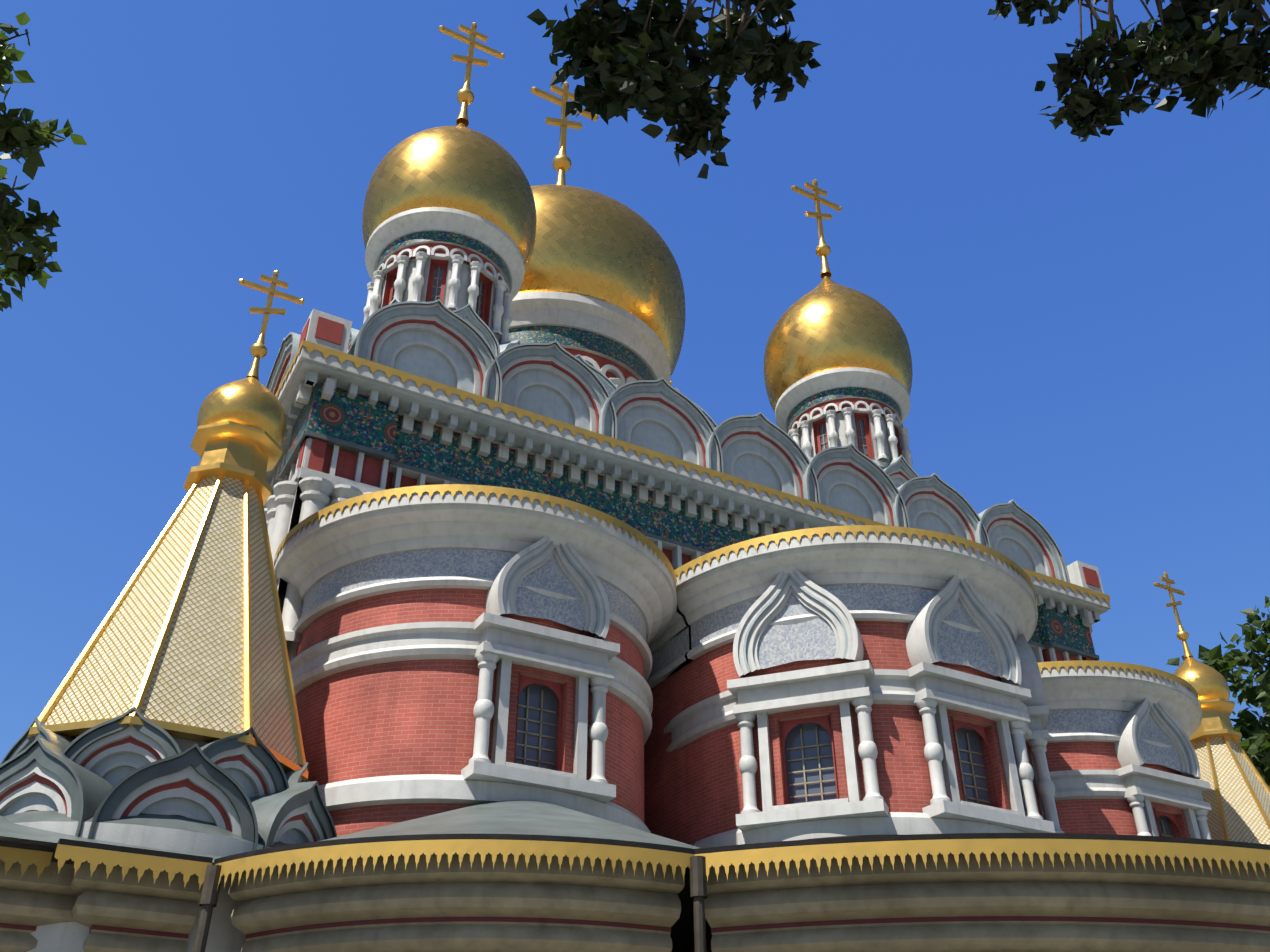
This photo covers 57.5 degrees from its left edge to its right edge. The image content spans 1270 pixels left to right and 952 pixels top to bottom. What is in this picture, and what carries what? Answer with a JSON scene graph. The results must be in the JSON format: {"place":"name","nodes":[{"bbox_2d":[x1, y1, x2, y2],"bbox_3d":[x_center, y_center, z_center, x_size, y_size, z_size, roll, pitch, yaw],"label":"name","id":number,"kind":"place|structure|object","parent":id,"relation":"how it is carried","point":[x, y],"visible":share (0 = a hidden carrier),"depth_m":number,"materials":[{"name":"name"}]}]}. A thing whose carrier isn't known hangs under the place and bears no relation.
{"place":"outdoors","nodes":[
{"label":"outdoors","id":0,"kind":"place"},
{"bbox_2d":[0,0,1269,762],"label":"sky","id":1,"kind":"structure","parent":0,"point":[1085,325],"materials":[{"name":"blue"}]},
{"label":"ground","id":2,"kind":"structure","parent":0,"visible":0},
{"bbox_2d":[0,12,86,311],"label":"tree","id":3,"kind":"object","parent":2,"relation":"on","point":[17,226],"visible":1,"depth_m":7.88,"materials":[{"name":"green plant"}]},
{"bbox_2d":[0,270,336,951],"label":"turret","id":4,"kind":"object","parent":2,"relation":"on","point":[167,718],"visible":0.77,"depth_m":12.54,"materials":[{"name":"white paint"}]},
{"bbox_2d":[274,484,677,836],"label":"apse","id":5,"kind":"structure","parent":2,"relation":"on","point":[459,646],"depth_m":14.75,"materials":[{"name":"red brick"}]},
{"bbox_2d":[0,800,1269,951],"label":"gallery","id":6,"kind":"object","parent":2,"relation":"on","point":[520,876],"visible":1,"depth_m":10.05,"materials":[{"name":"white paint"}]},
{"bbox_2d":[264,340,1110,662],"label":"church wall","id":7,"kind":"structure","parent":2,"relation":"on","point":[358,426],"depth_m":19.65,"materials":[{"name":"red brick"}]},
{"bbox_2d":[266,299,1103,593],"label":"decorative gables","id":8,"kind":"structure","parent":7,"relation":"on","point":[438,340],"depth_m":21.68,"materials":[{"name":"grey paint"}]},
{"bbox_2d":[348,22,536,356],"bbox_3d":[-4.250,-5.977,26.774,3.940,14.234,3.940,17,-36,-24],"label":"domed cupola","id":9,"kind":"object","parent":8,"relation":"on","point":[449,220],"depth_m":24.83,"materials":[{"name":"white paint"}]},
{"bbox_2d":[508,82,684,387],"bbox_3d":[-2.457,-5.255,35.574,8.000,20.727,8.000,17,-36,-24],"label":"domed cupola","id":10,"kind":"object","parent":8,"relation":"on","point":[601,289],"depth_m":31.99,"materials":[{"name":"white paint"}]},
{"bbox_2d":[764,179,919,487],"bbox_3d":[5.463,-3.019,31.382,3.940,14.234,3.940,17,-36,-24],"label":"domed cupola","id":11,"kind":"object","parent":8,"relation":"on","point":[838,371],"depth_m":29.50,"materials":[{"name":"white paint"}]},
{"bbox_2d":[644,525,1063,951],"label":"apse","id":12,"kind":"structure","parent":2,"relation":"on","point":[841,681],"depth_m":16.10,"materials":[{"name":"red brick"}]},
{"bbox_2d":[527,0,1269,178],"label":"tree leaves","id":13,"kind":"object","parent":2,"relation":"on","point":[622,61],"visible":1,"depth_m":6.82,"materials":[{"name":"green plant"}]},
{"bbox_2d":[1038,660,1211,839],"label":"apse","id":14,"kind":"structure","parent":2,"relation":"on","point":[1121,756],"depth_m":19.59,"materials":[{"name":"red brick"}]},
{"bbox_2d":[1154,572,1269,844],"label":"turret","id":15,"kind":"object","parent":2,"relation":"on","point":[1236,796],"visible":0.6,"depth_m":22.60,"materials":[{"name":"white paint"}]},
{"bbox_2d":[1165,596,1269,788],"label":"tree","id":16,"kind":"object","parent":2,"relation":"on","point":[1254,743],"visible":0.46,"depth_m":28.95,"materials":[{"name":"green plant"}]}
]}

